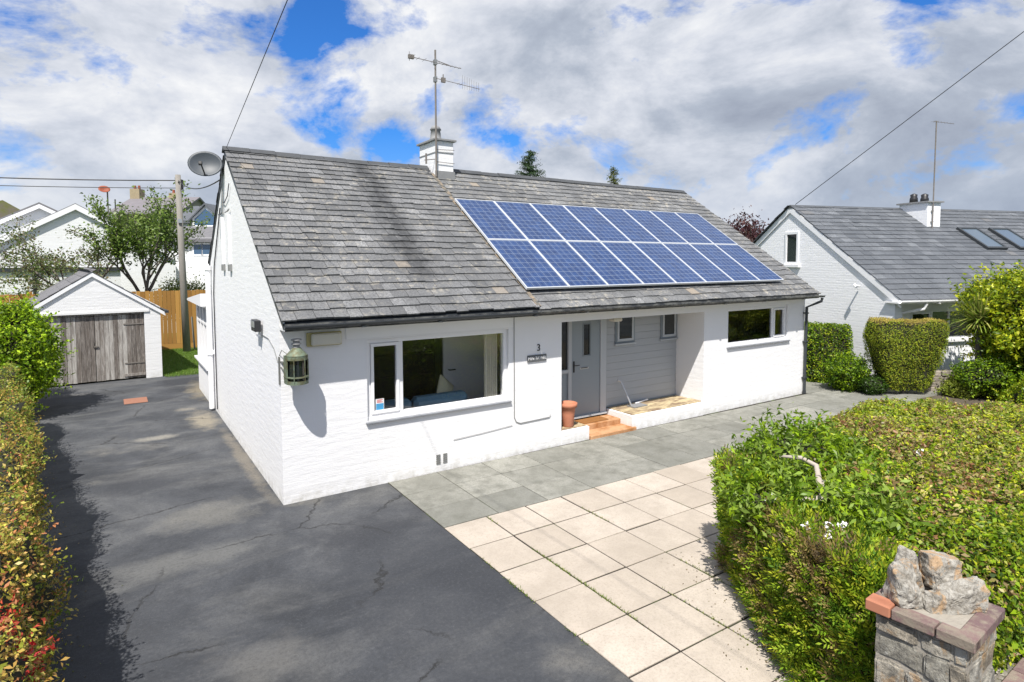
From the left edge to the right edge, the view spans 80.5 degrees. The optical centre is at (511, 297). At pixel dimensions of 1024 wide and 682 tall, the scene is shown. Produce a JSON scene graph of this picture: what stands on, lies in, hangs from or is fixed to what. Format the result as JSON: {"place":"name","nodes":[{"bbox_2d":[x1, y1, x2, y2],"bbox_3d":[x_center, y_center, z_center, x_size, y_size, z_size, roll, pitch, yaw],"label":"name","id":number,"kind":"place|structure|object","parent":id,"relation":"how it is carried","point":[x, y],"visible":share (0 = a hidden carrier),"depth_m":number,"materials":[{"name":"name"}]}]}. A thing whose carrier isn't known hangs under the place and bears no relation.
{"place":"outdoors","nodes":[
{"label":"outdoors","id":0,"kind":"place"},
{"bbox_2d":[162,347,198,376],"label":"lawn","id":1,"kind":"structure","parent":0,"point":[181,364],"depth_m":19.26,"materials":[{"name":"green plant"}]},
{"bbox_2d":[175,174,190,351],"bbox_3d":[-11.927,-1.165,21.949,0.320,6.524,0.320,-2,4,-33],"label":"telegraph pole","id":2,"kind":"object","parent":1,"relation":"on","point":[183,291],"visible":0.86,"depth_m":21.86,"materials":[{"name":"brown wood"}]},
{"bbox_2d":[0,185,141,187],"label":"overhead wire","id":3,"kind":"object","parent":2,"relation":"attached to","point":[77,187],"visible":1,"depth_m":20.45,"materials":[{"name":"grey"}]},
{"bbox_2d":[0,177,174,180],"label":"overhead wire","id":4,"kind":"object","parent":2,"relation":"attached to","point":[84,179],"visible":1,"depth_m":20.53,"materials":[{"name":"grey"}]},
{"bbox_2d":[178,179,219,188],"bbox_3d":[-8.749,-3.254,16.635,0.025,1.346,12.156,-2,4,-32],"label":"overhead wire","id":5,"kind":"object","parent":2,"relation":"attached to","point":[202,187],"visible":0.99,"depth_m":14.69,"materials":[{"name":"grey"}]},
{"bbox_2d":[191,317,195,348],"bbox_3d":[-11.948,1.330,22.683,0.121,1.253,0.070,-2,4,-33],"label":"garden stake","id":6,"kind":"object","parent":1,"relation":"on","point":[193,333],"visible":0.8,"depth_m":22.66,"materials":[{"name":"brown wood"}]},
{"bbox_2d":[30,373,632,681],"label":"driveway","id":7,"kind":"structure","parent":0,"point":[200,552],"depth_m":6.38,"materials":[{"name":"grey asphalt"}]},
{"bbox_2d":[124,397,147,404],"bbox_3d":[-8.962,2.445,14.409,0.480,0.011,0.620,-2,4,-33],"label":"inspection cover","id":8,"kind":"object","parent":7,"relation":"on","point":[136,400],"visible":1,"depth_m":14.39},
{"bbox_2d":[33,441,779,681],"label":"leaf litter","id":9,"kind":"object","parent":7,"relation":"on","point":[100,663],"visible":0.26,"depth_m":5.85,"materials":[{"name":"plant"}]},
{"bbox_2d":[49,323,651,678],"bbox_3d":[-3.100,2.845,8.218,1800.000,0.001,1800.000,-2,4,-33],"label":"ground","id":10,"kind":"structure","parent":0,"point":[128,378],"depth_m":17.04,"materials":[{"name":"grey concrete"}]},
{"bbox_2d":[0,200,19,217],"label":"mossy roofed house","id":11,"kind":"structure","parent":10,"relation":"on","point":[6,208],"depth_m":35.66,"materials":[{"name":"green plant"}]},
{"bbox_2d":[0,202,56,236],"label":"long roofed house","id":12,"kind":"structure","parent":10,"relation":"on","point":[37,211],"depth_m":29.91,"materials":[{"name":"white paint"}]},
{"bbox_2d":[0,212,149,297],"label":"garden tree","id":13,"kind":"object","parent":10,"relation":"on","point":[60,263],"visible":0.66,"depth_m":21.39,"materials":[{"name":"green plant"}]},
{"bbox_2d":[0,203,186,331],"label":"gabled house","id":14,"kind":"structure","parent":10,"relation":"on","point":[52,227],"depth_m":26.03,"materials":[{"name":"white paint"}]},
{"bbox_2d":[98,186,116,218],"bbox_3d":[-18.173,-3.977,27.248,0.257,2.118,0.718,2,4,30],"label":"orange dish","id":15,"kind":"object","parent":14,"relation":"attached to","point":[107,190],"visible":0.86,"depth_m":27.20,"materials":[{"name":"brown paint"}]},
{"bbox_2d":[20,268,168,384],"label":"garage","id":16,"kind":"structure","parent":10,"relation":"on","point":[103,320],"depth_m":16.62,"materials":[{"name":"paint"}]},
{"bbox_2d":[45,316,95,384],"bbox_3d":[-11.823,1.410,16.158,1.140,1.799,0.063,-3,4,-38],"label":"plank door","id":17,"kind":"structure","parent":16,"relation":"in","point":[82,326],"depth_m":16.26,"materials":[{"name":"grey wood"}]},
{"bbox_2d":[94,314,145,380],"bbox_3d":[-10.913,1.364,16.868,1.150,1.799,0.063,-3,4,-38],"label":"plank door","id":18,"kind":"structure","parent":16,"relation":"in","point":[103,372],"depth_m":16.82,"materials":[{"name":"grey wood"}]},
{"bbox_2d":[0,289,205,349],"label":"board fence","id":19,"kind":"object","parent":10,"relation":"on","point":[173,327],"visible":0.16,"depth_m":22.79,"materials":[{"name":"brown wood"}]},
{"bbox_2d":[72,179,213,295],"bbox_3d":[-13.882,-1.379,23.436,4.926,6.589,3.746,-2,4,-33],"label":"garden tree","id":20,"kind":"object","parent":10,"relation":"on","point":[160,233],"visible":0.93,"depth_m":22.83,"materials":[{"name":"green plant"}]},
{"bbox_2d":[143,267,204,318],"bbox_3d":[-13.966,0.254,25.439,3.270,3.118,4.499,0,3,-6],"label":"bushy tree","id":21,"kind":"object","parent":10,"relation":"on","point":[177,288],"visible":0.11,"depth_m":25.11,"materials":[{"name":"green plant"}]},
{"bbox_2d":[172,203,215,225],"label":"modern house","id":22,"kind":"structure","parent":10,"relation":"on","point":[197,212],"depth_m":44.60,"materials":[{"name":"blue glass"}]},
{"bbox_2d":[187,125,825,504],"bbox_3d":[-0.437,-0.759,15.137,12.760,6.406,9.770,-2,4,-33],"label":"bungalow","id":23,"kind":"object","parent":10,"relation":"on","point":[365,258],"visible":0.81,"depth_m":10.62,"materials":[{"name":"white paint"}]},
{"bbox_2d":[197,305,207,364],"bbox_3d":[-7.437,0.838,14.677,0.092,1.419,2.370,-2,4,-33],"label":"window","id":24,"kind":"structure","parent":23,"relation":"in","point":[201,311],"depth_m":15.10,"materials":[{"name":"white plastic"}]},
{"bbox_2d":[187,151,222,175],"bbox_3d":[-5.638,-2.489,11.204,0.617,0.480,0.336,-3,5,-40],"label":"satellite dish","id":25,"kind":"object","parent":23,"relation":"attached to","point":[203,163],"visible":1,"depth_m":11.25,"materials":[{"name":"grey metal"}]},
{"bbox_2d":[226,0,287,147],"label":"overhead wire","id":26,"kind":"object","parent":23,"relation":"attached to","point":[259,67],"visible":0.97,"depth_m":7.63,"materials":[{"name":"grey"}]},
{"bbox_2d":[251,319,277,362],"bbox_3d":[-3.538,0.599,8.621,0.124,0.504,1.223,-2,4,-33],"label":"floodlight","id":27,"kind":"object","parent":23,"relation":"attached to","point":[256,325],"visible":1,"depth_m":8.89,"materials":[{"name":"black plastic"}]},
{"bbox_2d":[278,338,308,385],"bbox_3d":[-2.883,0.852,8.021,0.311,0.645,0.479,-2,4,-33],"label":"ship lantern","id":28,"kind":"object","parent":23,"relation":"attached to","point":[295,362],"visible":1,"depth_m":7.88,"materials":[{"name":"green metal"}]},
{"bbox_2d":[306,331,341,346],"bbox_3d":[-2.584,0.566,8.354,0.480,0.190,0.113,-2,4,-33],"label":"bulkhead light","id":29,"kind":"object","parent":23,"relation":"attached to","point":[323,338],"visible":1,"depth_m":8.30,"materials":[{"name":"beige plastic"}]},
{"bbox_2d":[376,398,383,410],"bbox_3d":[-1.959,1.579,8.970,0.130,0.170,0.003,-2,4,-33],"label":"window sticker","id":30,"kind":"object","parent":23,"relation":"attached to","point":[379,404],"depth_m":8.97,"materials":[{"name":"multicoloured"}]},
{"bbox_2d":[374,338,434,401],"bbox_3d":[-2.338,1.522,10.928,1.950,2.250,0.400,-2,4,-33],"label":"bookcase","id":31,"kind":"object","parent":23,"relation":"on","point":[418,367],"visible":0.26,"depth_m":11.03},
{"bbox_2d":[375,390,466,409],"bbox_3d":[-1.798,2.092,10.011,2.440,1.020,0.880,-2,4,-33],"label":"sofa","id":32,"kind":"object","parent":23,"relation":"on","point":[436,398],"visible":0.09,"depth_m":9.80,"materials":[{"name":"blue fabric"}]},
{"bbox_2d":[436,374,453,392],"bbox_3d":[-1.165,1.610,10.510,0.160,0.420,0.420,-14,-42,25],"label":"cushion","id":33,"kind":"object","parent":32,"relation":"on","point":[445,384],"visible":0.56,"depth_m":10.43,"materials":[{"name":"beige fabric"}]},
{"bbox_2d":[366,329,506,418],"bbox_3d":[-1.117,1.151,9.524,2.445,1.175,0.088,-2,4,-33],"label":"window","id":34,"kind":"structure","parent":23,"relation":"in","point":[372,413],"depth_m":9.12,"materials":[{"name":"white plastic"}]},
{"bbox_2d":[408,50,478,176],"bbox_3d":[-1.458,-3.968,13.130,1.671,2.680,0.350,-2,4,-33],"label":"tv aerial","id":35,"kind":"object","parent":23,"relation":"attached to","point":[434,61],"visible":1,"depth_m":13.01,"materials":[{"name":"silver metal"}]},
{"bbox_2d":[442,334,483,399],"bbox_3d":[-0.790,1.456,11.458,1.120,2.290,0.122,-2,4,-33],"label":"room door","id":36,"kind":"structure","parent":23,"relation":"in","point":[462,356],"depth_m":11.40,"materials":[{"name":"white wood"}]},
{"bbox_2d":[484,333,496,396],"bbox_3d":[-0.358,1.505,10.318,0.260,2.250,0.060,-2,4,-33],"label":"curtain","id":37,"kind":"object","parent":23,"relation":"hanging from","point":[490,364],"visible":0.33,"depth_m":10.28,"materials":[{"name":"beige fabric"}]},
{"bbox_2d":[454,198,527,239],"bbox_3d":[-0.434,-1.543,12.081,0.931,0.090,1.546,-2,38,-33],"label":"solar panel","id":38,"kind":"object","parent":23,"relation":"attached to","point":[489,219],"visible":1,"depth_m":12.01,"materials":[{"name":"blue"}]},
{"bbox_2d":[487,239,568,289],"bbox_3d":[0.275,-0.612,11.049,0.931,0.090,1.546,-2,38,-33],"label":"solar panel","id":39,"kind":"object","parent":23,"relation":"attached to","point":[528,265],"visible":1,"depth_m":10.96,"materials":[{"name":"blue"}]},
{"bbox_2d":[494,201,564,240],"bbox_3d":[0.342,-1.576,12.594,0.931,0.090,1.546,-2,38,-33],"label":"solar panel","id":40,"kind":"object","parent":23,"relation":"attached to","point":[529,221],"visible":0.94,"depth_m":12.53,"materials":[{"name":"blue"}]},
{"bbox_2d":[527,354,545,361],"bbox_3d":[0.430,1.038,10.438,0.400,0.115,0.022,-2,4,-33],"label":"name plaque","id":41,"kind":"object","parent":23,"relation":"attached to","point":[535,358],"visible":1,"depth_m":10.42,"materials":[{"name":"grey stone"}]},
{"bbox_2d":[530,203,599,241],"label":"solar panel","id":42,"kind":"object","parent":23,"relation":"attached to","point":[564,222],"visible":0.94,"depth_m":13.05,"materials":[{"name":"blue"}]},
{"bbox_2d":[528,240,607,287],"bbox_3d":[1.051,-0.644,11.562,0.931,0.090,1.546,-2,38,-33],"label":"solar panel","id":43,"kind":"object","parent":23,"relation":"attached to","point":[571,267],"visible":0.94,"depth_m":11.48,"materials":[{"name":"blue"}]},
{"bbox_2d":[561,400,576,427],"bbox_3d":[1.029,2.139,11.108,0.344,0.445,0.344,-2,4,-33],"label":"plant pot","id":44,"kind":"object","parent":23,"relation":"on","point":[568,407],"visible":0.91,"depth_m":11.01,"materials":[{"name":"ceramic"}]},
{"bbox_2d":[572,319,599,415],"bbox_3d":[1.469,1.383,12.023,0.741,1.896,0.109,-2,4,-33],"label":"front door","id":45,"kind":"structure","parent":23,"relation":"in","point":[585,334],"depth_m":12.04,"materials":[{"name":"grey"}]},
{"bbox_2d":[575,416,607,423],"bbox_3d":[1.571,2.398,11.892,0.630,0.015,0.280,-2,4,-33],"label":"doormat","id":46,"kind":"object","parent":23,"relation":"on","point":[591,419],"visible":0.9,"depth_m":11.89,"materials":[{"name":"brown fabric"}]},
{"bbox_2d":[563,205,630,241],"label":"solar panel","id":47,"kind":"object","parent":23,"relation":"attached to","point":[597,224],"visible":0.94,"depth_m":13.56,"materials":[{"name":"blue"}]},
{"bbox_2d":[566,241,643,286],"bbox_3d":[1.827,-0.677,12.076,0.931,0.090,1.546,-2,38,-33],"label":"solar panel","id":48,"kind":"object","parent":23,"relation":"attached to","point":[605,264],"visible":0.94,"depth_m":12.00,"materials":[{"name":"blue"}]},
{"bbox_2d":[614,317,635,345],"bbox_3d":[2.341,0.643,12.594,0.590,0.654,0.110,-2,4,-33],"label":"window","id":49,"kind":"structure","parent":23,"relation":"in","point":[624,329],"depth_m":12.57,"materials":[{"name":"grey plastic"}]},
{"bbox_2d":[594,207,660,242],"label":"solar panel","id":50,"kind":"object","parent":23,"relation":"attached to","point":[628,226],"visible":0.94,"depth_m":14.08,"materials":[{"name":"blue"}]},
{"bbox_2d":[601,242,676,285],"bbox_3d":[2.603,-0.710,12.589,0.931,0.090,1.546,-2,38,-33],"label":"solar panel","id":51,"kind":"object","parent":23,"relation":"attached to","point":[641,266],"visible":0.94,"depth_m":12.52,"materials":[{"name":"blue"}]},
{"bbox_2d":[623,209,688,243],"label":"solar panel","id":52,"kind":"object","parent":23,"relation":"attached to","point":[655,226],"visible":0.94,"depth_m":14.60,"materials":[{"name":"blue"}]},
{"bbox_2d":[659,314,677,340],"bbox_3d":[3.435,0.597,13.317,0.535,0.654,0.110,-2,4,-33],"label":"window","id":53,"kind":"structure","parent":23,"relation":"in","point":[668,323],"depth_m":13.29,"materials":[{"name":"grey plastic"}]},
{"bbox_2d":[632,242,706,284],"bbox_3d":[3.380,-0.742,13.102,0.931,0.090,1.546,-2,38,-33],"label":"solar panel","id":54,"kind":"object","parent":23,"relation":"attached to","point":[673,266],"visible":0.94,"depth_m":13.03,"materials":[{"name":"blue"}]},
{"bbox_2d":[650,211,713,243],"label":"solar panel","id":55,"kind":"object","parent":23,"relation":"attached to","point":[682,228],"visible":0.94,"depth_m":15.11,"materials":[{"name":"blue"}]},
{"bbox_2d":[662,243,733,283],"bbox_3d":[4.156,-0.775,13.615,0.931,0.090,1.546,-2,38,-33],"label":"solar panel","id":56,"kind":"object","parent":23,"relation":"attached to","point":[700,264],"visible":0.94,"depth_m":13.55,"materials":[{"name":"blue"}]},
{"bbox_2d":[675,212,737,244],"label":"solar panel","id":57,"kind":"object","parent":23,"relation":"attached to","point":[707,229],"visible":0.94,"depth_m":15.63,"materials":[{"name":"blue"}]},
{"bbox_2d":[690,244,759,282],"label":"solar panel","id":58,"kind":"object","parent":23,"relation":"attached to","point":[726,264],"visible":0.94,"depth_m":14.06,"materials":[{"name":"blue"}]},
{"bbox_2d":[715,244,783,281],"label":"solar panel","id":59,"kind":"object","parent":23,"relation":"attached to","point":[753,265],"visible":0.94,"depth_m":14.57,"materials":[{"name":"blue"}]},
{"bbox_2d":[728,305,785,344],"bbox_3d":[5.649,0.607,13.983,2.240,0.815,0.088,-2,4,-33],"label":"window","id":60,"kind":"structure","parent":23,"relation":"in","point":[772,336],"depth_m":14.29,"materials":[{"name":"white plastic"}]},
{"bbox_2d":[515,150,545,176],"bbox_3d":[1.091,-3.723,35.457,6.543,9.740,6.387,-2,4,-33],"label":"conifer tree","id":61,"kind":"object","parent":10,"relation":"on","point":[527,161],"visible":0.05,"depth_m":34.80,"materials":[{"name":"green plant"}]},
{"bbox_2d":[606,166,622,184],"bbox_3d":[5.913,-3.252,35.237,3.331,8.806,3.406,-2,4,-33],"label":"conifer tree","id":62,"kind":"object","parent":10,"relation":"on","point":[612,179],"visible":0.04,"depth_m":34.90,"materials":[{"name":"green plant"}]},
{"bbox_2d":[720,205,768,241],"bbox_3d":[10.072,-1.133,26.854,5.679,5.612,6.502,-2,4,-33],"label":"copper tree","id":63,"kind":"object","parent":10,"relation":"on","point":[752,235],"visible":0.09,"depth_m":24.94,"materials":[{"name":"red plant"}]},
{"bbox_2d":[803,321,853,382],"bbox_3d":[8.492,1.473,16.887,1.628,1.681,1.808,-2,4,-33],"label":"box hedge","id":64,"kind":"object","parent":10,"relation":"on","point":[826,339],"visible":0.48,"depth_m":16.32,"materials":[{"name":"green plant"}]},
{"bbox_2d":[816,347,875,392],"bbox_3d":[8.510,1.912,15.409,1.560,1.422,1.390,-2,4,-33],"label":"green shrub","id":65,"kind":"object","parent":10,"relation":"on","point":[845,373],"visible":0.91,"depth_m":15.17,"materials":[{"name":"green plant"}]},
{"bbox_2d":[857,373,889,394],"bbox_3d":[8.907,2.154,14.929,0.789,0.555,0.689,0,3,2],"label":"dark low shrub","id":66,"kind":"object","parent":10,"relation":"on","point":[874,384],"visible":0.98,"depth_m":14.78,"materials":[{"name":"green plant"}]},
{"bbox_2d":[753,194,1023,376],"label":"neighbour bungalow","id":67,"kind":"object","parent":10,"relation":"on","point":[858,267],"visible":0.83,"depth_m":18.47,"materials":[{"name":"white paint"}]},
{"bbox_2d":[784,231,798,264],"bbox_3d":[9.108,-1.615,19.670,0.070,1.070,0.620,-1,4,-16],"label":"window","id":68,"kind":"structure","parent":67,"relation":"in","point":[791,256],"depth_m":19.66,"materials":[{"name":"white plastic"}]},
{"bbox_2d":[795,31,1023,204],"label":"overhead wire","id":69,"kind":"object","parent":67,"relation":"attached to","point":[914,114],"visible":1,"depth_m":16.89,"materials":[{"name":"grey"}]},
{"bbox_2d":[910,309,970,337],"bbox_3d":[11.988,0.729,16.931,2.300,0.810,0.088,-1,4,-16],"label":"window","id":70,"kind":"structure","parent":67,"relation":"in","point":[941,314],"depth_m":16.98,"materials":[{"name":"white plastic"}]},
{"bbox_2d":[930,121,952,227],"bbox_3d":[14.121,-4.028,19.881,0.874,3.480,0.220,-1,4,-16],"label":"neighbour aerial","id":71,"kind":"object","parent":67,"relation":"attached to","point":[932,210],"visible":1,"depth_m":19.78,"materials":[{"name":"silver metal"}]},
{"bbox_2d":[862,316,949,393],"bbox_3d":[9.662,1.440,14.944,1.834,1.980,1.050,0,3,0],"label":"clipped conifer","id":72,"kind":"object","parent":10,"relation":"on","point":[904,354],"visible":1,"depth_m":14.58,"materials":[{"name":"green plant"}]},
{"bbox_2d":[919,369,965,390],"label":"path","id":73,"kind":"structure","parent":10,"relation":"on","point":[937,381],"depth_m":15.23,"materials":[{"name":"grey concrete"}]},
{"bbox_2d":[0,0,1023,232],"label":"sky","id":74,"kind":"structure","parent":0,"point":[732,105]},
{"bbox_2d":[617,380,647,407],"bbox_3d":[2.486,1.956,12.495,0.550,0.555,0.336,-2,4,-33],"label":"boot jack","id":75,"kind":"object","parent":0,"point":[636,405],"visible":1,"depth_m":12.46,"materials":[{"name":"silver metal"}]},
{"bbox_2d":[388,393,896,681],"bbox_3d":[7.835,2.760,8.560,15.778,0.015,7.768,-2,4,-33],"label":"light paving","id":76,"kind":"structure","parent":0,"point":[627,645],"depth_m":6.40,"materials":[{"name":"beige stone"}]},
{"bbox_2d":[482,506,779,658],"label":"weeds","id":77,"kind":"object","parent":76,"relation":"on","point":[510,582],"visible":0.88,"depth_m":6.05,"materials":[{"name":"green plant"}]},
{"bbox_2d":[707,444,917,681],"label":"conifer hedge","id":78,"kind":"object","parent":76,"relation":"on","point":[803,591],"visible":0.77,"depth_m":4.61,"materials":[{"name":"green plant"}]},
{"bbox_2d":[865,583,1004,681],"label":"stone pillar","id":79,"kind":"structure","parent":76,"relation":"on","point":[917,645],"depth_m":3.37,"materials":[{"name":"grey stone"}]},
{"bbox_2d":[882,558,923,608],"bbox_3d":[2.285,1.650,3.521,0.188,0.250,0.201,0,3,-5],"label":"rock","id":80,"kind":"object","parent":79,"relation":"on","point":[901,588],"visible":1,"depth_m":3.47,"materials":[{"name":"grey stone"}]},
{"bbox_2d":[894,545,924,591],"bbox_3d":[2.387,1.627,3.657,0.154,0.267,0.157,0,3,-5],"label":"rock","id":81,"kind":"object","parent":79,"relation":"on","point":[907,553],"visible":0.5,"depth_m":3.61,"materials":[{"name":"grey stone"}]},
{"bbox_2d":[921,590,947,613],"bbox_3d":[2.407,1.727,3.457,0.123,0.125,0.128,0,3,5],"label":"rock","id":82,"kind":"object","parent":79,"relation":"on","point":[933,602],"visible":0.91,"depth_m":3.41,"materials":[{"name":"grey stone"}]},
{"bbox_2d":[918,550,962,588],"bbox_3d":[2.576,1.628,3.635,0.252,0.212,0.203,4,3,-5],"label":"rock","id":83,"kind":"object","parent":79,"relation":"on","point":[936,568],"visible":0.69,"depth_m":3.58,"materials":[{"name":"grey stone"}]},
{"bbox_2d":[933,576,990,614],"bbox_3d":[2.558,1.682,3.465,0.322,0.196,0.159,0,3,-2],"label":"rock","id":84,"kind":"object","parent":79,"relation":"on","point":[969,595],"visible":0.88,"depth_m":3.40,"materials":[{"name":"grey stone"}]},
{"bbox_2d":[389,387,944,527],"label":"grey paving","id":85,"kind":"structure","parent":0,"point":[442,501],"depth_m":9.93,"materials":[{"name":"grey stone"}]},
{"bbox_2d":[806,381,839,393],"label":"side path","id":86,"kind":"structure","parent":0,"point":[812,387],"depth_m":15.70,"materials":[{"name":"grey concrete"}]},
{"bbox_2d":[918,394,1004,407],"bbox_3d":[10.247,2.636,10.334,19.400,0.001,7.400,-2,4,-33],"label":"hedge bed","id":87,"kind":"object","parent":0,"point":[978,399],"depth_m":14.26,"materials":[{"name":"soil"}]},
{"bbox_2d":[767,395,1023,672],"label":"laurel hedge","id":88,"kind":"object","parent":87,"relation":"on","point":[968,465],"visible":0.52,"depth_m":5.78,"materials":[{"name":"green plant"}]},
{"bbox_2d":[718,402,894,480],"bbox_3d":[3.169,1.759,6.596,1.726,1.193,1.790,1,4,21],"label":"broadleaf shrub","id":89,"kind":"object","parent":88,"relation":"on","point":[786,441],"visible":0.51,"depth_m":6.46,"materials":[{"name":"green plant"}]},
{"bbox_2d":[708,435,970,554],"bbox_3d":[2.763,1.948,5.342,1.697,1.219,2.125,-1,3,-7],"label":"broadleaf shrub","id":90,"kind":"object","parent":88,"relation":"on","point":[744,500],"visible":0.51,"depth_m":5.30,"materials":[{"name":"green plant"}]},
{"bbox_2d":[779,455,828,502],"bbox_3d":[2.660,1.647,5.486,0.317,0.330,0.462,0,3,3],"label":"driftwood","id":91,"kind":"object","parent":90,"relation":"on","point":[816,469],"visible":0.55,"depth_m":5.50,"materials":[{"name":"white wood"}]},
{"bbox_2d":[932,369,986,399],"bbox_3d":[10.847,2.179,14.641,1.306,0.933,1.136,-2,4,-33],"label":"border plant","id":92,"kind":"object","parent":87,"relation":"on","point":[952,387],"visible":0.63,"depth_m":14.46,"materials":[{"name":"green plant"}]},
{"bbox_2d":[947,285,1008,366],"bbox_3d":[11.354,1.039,14.800,1.600,2.700,1.590,-2,4,-33],"label":"cordyline palm","id":93,"kind":"object","parent":87,"relation":"on","point":[977,312],"visible":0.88,"depth_m":14.67,"materials":[{"name":"green plant"}]},
{"bbox_2d":[944,349,1021,398],"bbox_3d":[11.222,1.858,14.348,1.688,1.328,1.575,-2,4,-33],"label":"border plant","id":94,"kind":"object","parent":87,"relation":"on","point":[989,375],"visible":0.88,"depth_m":14.07,"materials":[{"name":"green plant"}]},
{"bbox_2d":[946,259,1023,368],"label":"golden shrub","id":95,"kind":"object","parent":87,"relation":"on","point":[1006,289],"visible":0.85,"depth_m":14.36,"materials":[{"name":"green plant"}]},
{"bbox_2d":[979,372,1017,397],"bbox_3d":[11.614,2.087,14.587,1.225,0.968,1.175,-2,4,-33],"label":"border plant","id":96,"kind":"object","parent":87,"relation":"on","point":[990,390],"visible":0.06,"depth_m":14.32,"materials":[{"name":"green plant"}]},
{"bbox_2d":[991,370,1023,406],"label":"border plant","id":97,"kind":"object","parent":87,"relation":"on","point":[1017,397],"visible":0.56,"depth_m":13.28,"materials":[{"name":"green plant"}]},
{"bbox_2d":[994,636,1023,681],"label":"boundary wall","id":98,"kind":"structure","parent":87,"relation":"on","point":[1015,673],"depth_m":3.92,"materials":[{"name":"stone"}]},
{"bbox_2d":[1004,349,1023,384],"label":"border plant","id":99,"kind":"object","parent":87,"relation":"on","point":[1020,369],"visible":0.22,"depth_m":14.22,"materials":[{"name":"green plant"}]},
{"label":"left bed","id":100,"kind":"structure","parent":0,"visible":0},
{"bbox_2d":[0,287,77,411],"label":"lime shrub","id":101,"kind":"object","parent":100,"relation":"on","point":[29,345],"visible":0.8,"depth_m":12.72,"materials":[{"name":"green plant"}]},
{"bbox_2d":[0,361,83,681],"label":"berberis hedge","id":102,"kind":"object","parent":100,"relation":"on","point":[29,592],"visible":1,"depth_m":4.88,"materials":[{"name":"green plant"}]},
{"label":"hillside","id":103,"kind":"structure","parent":0,"visible":0},
{"bbox_2d":[106,208,173,225],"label":"hillside tree","id":104,"kind":"object","parent":103,"relation":"on","point":[128,212],"visible":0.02,"depth_m":43.65,"materials":[{"name":"green plant"}]},
{"bbox_2d":[109,185,204,225],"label":"stone house","id":105,"kind":"structure","parent":103,"relation":"on","point":[136,201],"depth_m":57.28,"materials":[{"name":"grey tile"}]},
{"bbox_2d":[162,226,212,289],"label":"white cottage","id":106,"kind":"structure","parent":103,"relation":"on","point":[197,260],"depth_m":35.10,"materials":[{"name":"white paint"}]},
{"bbox_2d":[192,243,202,255],"bbox_3d":[-18.230,-2.817,35.118,0.610,0.710,0.063,0,3,-1],"label":"window","id":107,"kind":"structure","parent":106,"relation":"in","point":[197,251],"depth_m":35.09,"materials":[{"name":"glass"}]},
{"bbox_2d":[202,243,209,254],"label":"window","id":108,"kind":"structure","parent":106,"relation":"in","point":[206,246],"depth_m":35.09,"materials":[{"name":"glass"}]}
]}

